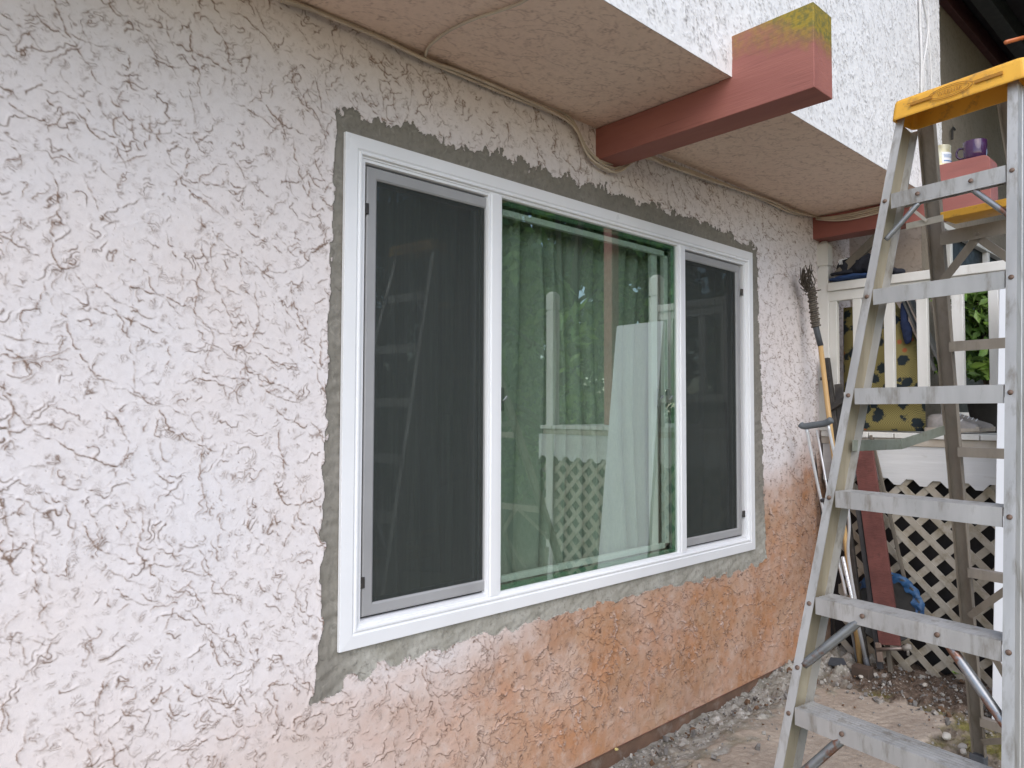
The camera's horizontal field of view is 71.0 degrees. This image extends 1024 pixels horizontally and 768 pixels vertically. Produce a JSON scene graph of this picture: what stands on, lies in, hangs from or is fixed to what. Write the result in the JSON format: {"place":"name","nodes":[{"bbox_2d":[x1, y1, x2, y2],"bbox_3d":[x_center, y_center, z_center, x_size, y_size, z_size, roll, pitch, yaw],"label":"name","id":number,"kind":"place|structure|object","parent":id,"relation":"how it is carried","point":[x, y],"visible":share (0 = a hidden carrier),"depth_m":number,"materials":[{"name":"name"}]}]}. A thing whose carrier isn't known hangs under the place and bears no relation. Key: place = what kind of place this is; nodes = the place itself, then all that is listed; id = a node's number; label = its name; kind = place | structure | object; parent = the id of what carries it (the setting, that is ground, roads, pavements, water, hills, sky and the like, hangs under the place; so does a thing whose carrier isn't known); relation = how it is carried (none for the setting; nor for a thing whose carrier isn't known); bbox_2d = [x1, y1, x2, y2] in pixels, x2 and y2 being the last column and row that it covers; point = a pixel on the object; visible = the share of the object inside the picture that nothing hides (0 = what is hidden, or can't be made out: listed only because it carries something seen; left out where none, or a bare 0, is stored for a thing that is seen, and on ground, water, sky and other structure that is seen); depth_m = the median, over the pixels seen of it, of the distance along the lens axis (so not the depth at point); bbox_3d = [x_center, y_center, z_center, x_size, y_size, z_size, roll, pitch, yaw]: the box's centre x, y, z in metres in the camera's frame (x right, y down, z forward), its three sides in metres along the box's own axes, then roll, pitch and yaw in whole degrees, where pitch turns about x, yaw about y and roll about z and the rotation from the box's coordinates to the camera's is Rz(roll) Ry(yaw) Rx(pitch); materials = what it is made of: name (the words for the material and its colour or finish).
{"place":"outdoors","nodes":[
{"label":"outdoors","id":0,"kind":"place"},
{"bbox_2d":[609,644,1001,767],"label":"ground","id":1,"kind":"structure","parent":0,"point":[731,752],"depth_m":3.44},
{"bbox_2d":[0,0,1023,767],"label":"house","id":2,"kind":"structure","parent":1,"relation":"on","point":[252,398],"depth_m":2.35,"materials":[{"name":"paint"}]},
{"bbox_2d":[424,0,527,57],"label":"cable","id":3,"kind":"object","parent":2,"relation":"attached to","point":[440,36],"visible":1,"depth_m":2.25,"materials":[{"name":"beige plastic"}]},
{"bbox_2d":[337,131,754,652],"bbox_3d":[0.375,0.052,3.133,2.534,1.634,0.086,2,-3,-43],"label":"window","id":4,"kind":"structure","parent":2,"relation":"in","point":[422,398],"depth_m":2.60,"materials":[{"name":"white plastic"}]},
{"bbox_2d":[281,0,878,220],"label":"cable","id":5,"kind":"object","parent":2,"relation":"attached to","point":[312,9],"visible":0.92,"depth_m":2.79,"materials":[{"name":"beige plastic"}]},
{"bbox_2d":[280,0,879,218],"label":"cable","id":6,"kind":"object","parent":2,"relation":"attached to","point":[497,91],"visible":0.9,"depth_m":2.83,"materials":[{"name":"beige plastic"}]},
{"bbox_2d":[500,205,669,584],"bbox_3d":[0.289,0.058,3.229,2.460,1.560,0.118,2,-3,-43],"label":"curtain","id":7,"kind":"object","parent":2,"relation":"hanging from","point":[575,452],"visible":0.39,"depth_m":3.17,"materials":[{"name":"fabric"}]},
{"bbox_2d":[293,0,878,218],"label":"cable","id":8,"kind":"object","parent":2,"relation":"attached to","point":[594,157],"visible":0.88,"depth_m":3.05,"materials":[{"name":"beige plastic"}]},
{"bbox_2d":[401,45,879,217],"bbox_3d":[0.821,-1.055,3.139,3.575,0.180,0.592,2,-3,-43],"label":"cable","id":9,"kind":"object","parent":2,"relation":"attached to","point":[602,161],"visible":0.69,"depth_m":3.48,"materials":[{"name":"beige plastic"}]},
{"bbox_2d":[815,452,835,633],"bbox_3d":[1.924,0.613,4.431,0.012,1.876,0.143,2,-3,-34],"label":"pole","id":10,"kind":"object","parent":2,"relation":"attached to","point":[821,515],"visible":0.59,"depth_m":4.44,"materials":[{"name":"white metal"}]},
{"bbox_2d":[918,0,922,92],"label":"wire","id":11,"kind":"object","parent":2,"relation":"attached to","point":[921,49],"visible":0.69,"depth_m":4.02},
{"bbox_2d":[922,0,928,91],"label":"wire","id":12,"kind":"object","parent":2,"relation":"attached to","point":[927,24],"visible":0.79,"depth_m":4.07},
{"bbox_2d":[927,0,931,88],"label":"wire","id":13,"kind":"object","parent":2,"relation":"attached to","point":[929,45],"visible":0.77,"depth_m":4.15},
{"bbox_2d":[938,144,951,164],"bbox_3d":[2.435,-1.285,4.082,0.109,0.118,0.110,2,-3,-43],"label":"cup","id":14,"kind":"object","parent":2,"relation":"on","point":[944,151],"visible":0.54,"depth_m":4.03,"materials":[{"name":"beige paint"}]},
{"bbox_2d":[951,126,955,139],"bbox_3d":[3.091,-1.753,5.029,0.068,0.097,0.016,2,-3,-43],"label":"wall hook","id":15,"kind":"object","parent":2,"relation":"attached to","point":[952,134],"depth_m":5.01,"materials":[{"name":"black metal"}]},
{"bbox_2d":[921,223,1001,415],"bbox_3d":[3.650,-0.418,5.583,2.300,1.400,0.130,2,-3,-43],"label":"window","id":16,"kind":"structure","parent":2,"relation":"in","point":[979,254],"depth_m":5.28,"materials":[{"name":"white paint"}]},
{"bbox_2d":[955,138,986,159],"bbox_3d":[2.541,-1.282,3.956,0.134,0.104,0.116,0,-2,3],"label":"mug","id":17,"kind":"object","parent":2,"relation":"on","point":[972,148],"visible":0.77,"depth_m":3.91,"materials":[{"name":"purple ceramic"}]},
{"bbox_2d":[1004,35,1023,43],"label":"orange pole","id":18,"kind":"object","parent":2,"relation":"on","point":[1013,40],"visible":1,"depth_m":4.09,"materials":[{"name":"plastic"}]},
{"bbox_2d":[799,264,862,663],"bbox_3d":[1.860,0.470,4.233,0.329,2.353,0.144,0,-2,-1],"label":"mop","id":19,"kind":"object","parent":1,"relation":"on","point":[807,284],"visible":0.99,"depth_m":4.25,"materials":[{"name":"brown wood"}]},
{"bbox_2d":[798,417,869,665],"bbox_3d":[1.845,0.910,4.050,0.399,1.445,0.165,0,-2,1],"label":"crutch","id":20,"kind":"object","parent":1,"relation":"on","point":[828,421],"visible":0.76,"depth_m":4.08,"materials":[{"name":"metal"}]},
{"bbox_2d":[816,430,856,661],"bbox_3d":[1.959,0.971,4.332,0.014,1.380,0.239,2,-3,-43],"label":"metal rod","id":21,"kind":"object","parent":1,"relation":"on","point":[826,483],"visible":0.52,"depth_m":4.39,"materials":[{"name":"silver metal"}]},
{"bbox_2d":[828,657,846,665],"bbox_3d":[1.866,1.592,4.107,0.092,0.026,0.102,-1,-3,33],"label":"slate fragment","id":22,"kind":"object","parent":1,"relation":"on","point":[833,661],"visible":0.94,"depth_m":4.11,"materials":[{"name":"grey stone"}]},
{"bbox_2d":[825,358,869,663],"bbox_3d":[1.999,0.735,4.314,0.043,1.806,0.319,1,-2,-21],"label":"handle","id":23,"kind":"object","parent":1,"relation":"on","point":[852,545],"visible":0.28,"depth_m":4.25,"materials":[{"name":"wood"}]},
{"bbox_2d":[820,372,843,425],"bbox_3d":[1.971,0.139,4.384,0.071,0.426,0.170,2,-3,-43],"label":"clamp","id":24,"kind":"object","parent":23,"relation":"attached to","point":[839,398],"visible":0.57,"depth_m":4.39,"materials":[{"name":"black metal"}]},
{"bbox_2d":[851,663,873,680],"bbox_3d":[1.950,1.603,3.995,0.070,0.065,0.095,2,-3,-43],"label":"wood block","id":25,"kind":"object","parent":1,"relation":"on","point":[865,671],"depth_m":3.97,"materials":[{"name":"brown wood"}]},
{"bbox_2d":[856,510,883,668],"bbox_3d":[2.068,1.130,4.169,0.037,0.977,0.214,1,-2,-12],"label":"metal post","id":26,"kind":"object","parent":1,"relation":"on","point":[880,665],"visible":0.54,"depth_m":4.17,"materials":[{"name":"black metal"}]},
{"bbox_2d":[885,645,892,671],"bbox_3d":[2.122,1.043,4.166,0.028,1.182,0.199,1,-2,-15],"label":"timber batten","id":27,"kind":"object","parent":1,"relation":"on","point":[889,661],"visible":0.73,"depth_m":4.06,"materials":[{"name":"grey wood"}]},
{"bbox_2d":[859,572,924,640],"bbox_3d":[2.157,1.282,4.134,0.142,0.386,0.412,2,-3,-43],"label":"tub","id":28,"kind":"object","parent":1,"relation":"on","point":[907,595],"visible":0.35,"depth_m":4.07,"materials":[{"name":"blue plastic"}]},
{"bbox_2d":[875,642,912,661],"bbox_3d":[2.117,1.492,3.982,0.190,0.131,0.034,-2,-3,42],"label":"pipe clamp","id":29,"kind":"object","parent":1,"relation":"on","point":[907,647],"visible":1,"depth_m":4.00,"materials":[{"name":"brown metal"}]},
{"bbox_2d":[856,450,900,645],"bbox_3d":[2.097,0.899,4.141,0.083,1.142,0.336,0,-2,-6],"label":"maroon plank","id":30,"kind":"object","parent":29,"relation":"on","point":[877,552],"visible":0.56,"depth_m":4.12,"materials":[{"name":"red wood"}]},
{"bbox_2d":[774,57,1023,767],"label":"stepladder","id":31,"kind":"object","parent":1,"relation":"on","point":[1001,86],"visible":1,"depth_m":2.07,"materials":[{"name":"metal"}]},
{"bbox_2d":[817,241,1005,687],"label":"deck","id":32,"kind":"structure","parent":1,"relation":"on","point":[926,546],"depth_m":4.11,"materials":[{"name":"paint"}]},
{"bbox_2d":[829,273,866,281],"bbox_3d":[2.115,-0.658,4.423,0.141,0.043,0.310,2,-3,-43],"label":"folded cloth","id":33,"kind":"object","parent":32,"relation":"on","point":[853,276],"visible":0.58,"depth_m":4.40,"materials":[{"name":"blue fabric"}]},
{"bbox_2d":[830,253,870,276],"bbox_3d":[2.131,-0.737,4.420,0.171,0.154,0.317,2,-3,-43],"label":"cap","id":34,"kind":"object","parent":33,"relation":"on","point":[861,265],"visible":0.48,"depth_m":4.39,"materials":[{"name":"black fabric"}]},
{"bbox_2d":[843,302,925,430],"bbox_3d":[2.286,-0.106,4.429,0.119,0.785,0.475,2,-3,-43],"label":"cushion","id":35,"kind":"object","parent":32,"relation":"on","point":[895,417],"visible":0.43,"depth_m":4.33,"materials":[{"name":"yellow fabric"}]},
{"bbox_2d":[869,435,905,576],"bbox_3d":[2.207,0.790,4.184,0.017,0.978,0.228,2,-3,-38],"label":"thin stick","id":36,"kind":"object","parent":32,"relation":"on","point":[894,535],"visible":0.56,"depth_m":4.17,"materials":[{"name":"brown wood"}]},
{"bbox_2d":[900,301,912,343],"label":"jeans","id":37,"kind":"object","parent":32,"relation":"hanging from","point":[906,328],"visible":0.99,"depth_m":4.26,"materials":[{"name":"fabric"}]},
{"bbox_2d":[902,300,936,370],"bbox_3d":[2.432,-0.286,4.226,0.237,0.468,0.107,-2,-3,38],"label":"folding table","id":38,"kind":"object","parent":32,"relation":"attached to","point":[912,303],"visible":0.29,"depth_m":4.22,"materials":[{"name":"grey metal"}]},
{"bbox_2d":[924,414,980,432],"bbox_3d":[2.484,0.219,4.052,0.101,0.108,0.270,2,-3,-43],"label":"sneaker","id":39,"kind":"object","parent":32,"relation":"on","point":[934,421],"visible":0.58,"depth_m":4.06,"materials":[{"name":"fabric"}]},
{"bbox_2d":[929,291,996,432],"bbox_3d":[2.824,-0.184,4.375,0.574,0.951,0.697,2,-3,-43],"label":"potted plant","id":40,"kind":"object","parent":32,"relation":"on","point":[977,328],"visible":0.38,"depth_m":4.26,"materials":[{"name":"green plant"}]},
{"bbox_2d":[960,413,995,432],"bbox_3d":[2.603,0.221,4.107,0.101,0.108,0.270,2,-3,-43],"label":"sneaker","id":41,"kind":"object","parent":32,"relation":"on","point":[986,426],"visible":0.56,"depth_m":4.03,"materials":[{"name":"fabric"}]},
{"bbox_2d":[942,732,950,739],"bbox_3d":[1.948,1.580,3.221,0.048,0.030,0.039,2,-3,-43],"label":"stone","id":42,"kind":"object","parent":1,"relation":"on","point":[946,735],"visible":1,"depth_m":3.21,"materials":[{"name":"white stone"}]},
{"bbox_2d":[957,743,966,748],"bbox_3d":[1.960,1.577,3.124,0.049,0.025,0.038,2,-3,-43],"label":"stone","id":43,"kind":"object","parent":1,"relation":"on","point":[961,745],"visible":0.91,"depth_m":3.11,"materials":[{"name":"grey stone"}]},
{"bbox_2d":[960,748,966,754],"bbox_3d":[1.935,1.575,3.079,0.024,0.020,0.037,0,-2,15],"label":"stone","id":44,"kind":"object","parent":1,"relation":"on","point":[963,751],"visible":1,"depth_m":3.07,"materials":[{"name":"white stone"}]},
{"bbox_2d":[992,287,1005,719],"bbox_3d":[2.542,0.547,3.394,0.304,2.139,0.440,2,-3,-43],"label":"post","id":45,"kind":"object","parent":1,"relation":"on","point":[997,677],"visible":0.1,"depth_m":3.53,"materials":[{"name":"white wood"}]},
{"bbox_2d":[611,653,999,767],"bbox_3d":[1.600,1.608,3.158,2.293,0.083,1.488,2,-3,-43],"label":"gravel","id":46,"kind":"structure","parent":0,"point":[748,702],"depth_m":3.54,"materials":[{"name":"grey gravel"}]},
{"bbox_2d":[892,267,905,273],"bbox_3d":[2.284,-0.670,4.255,0.076,0.051,0.081,2,-3,-43],"label":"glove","id":47,"kind":"object","parent":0,"point":[898,270],"visible":0.71,"depth_m":4.23,"materials":[{"name":"black fabric"}]}
]}

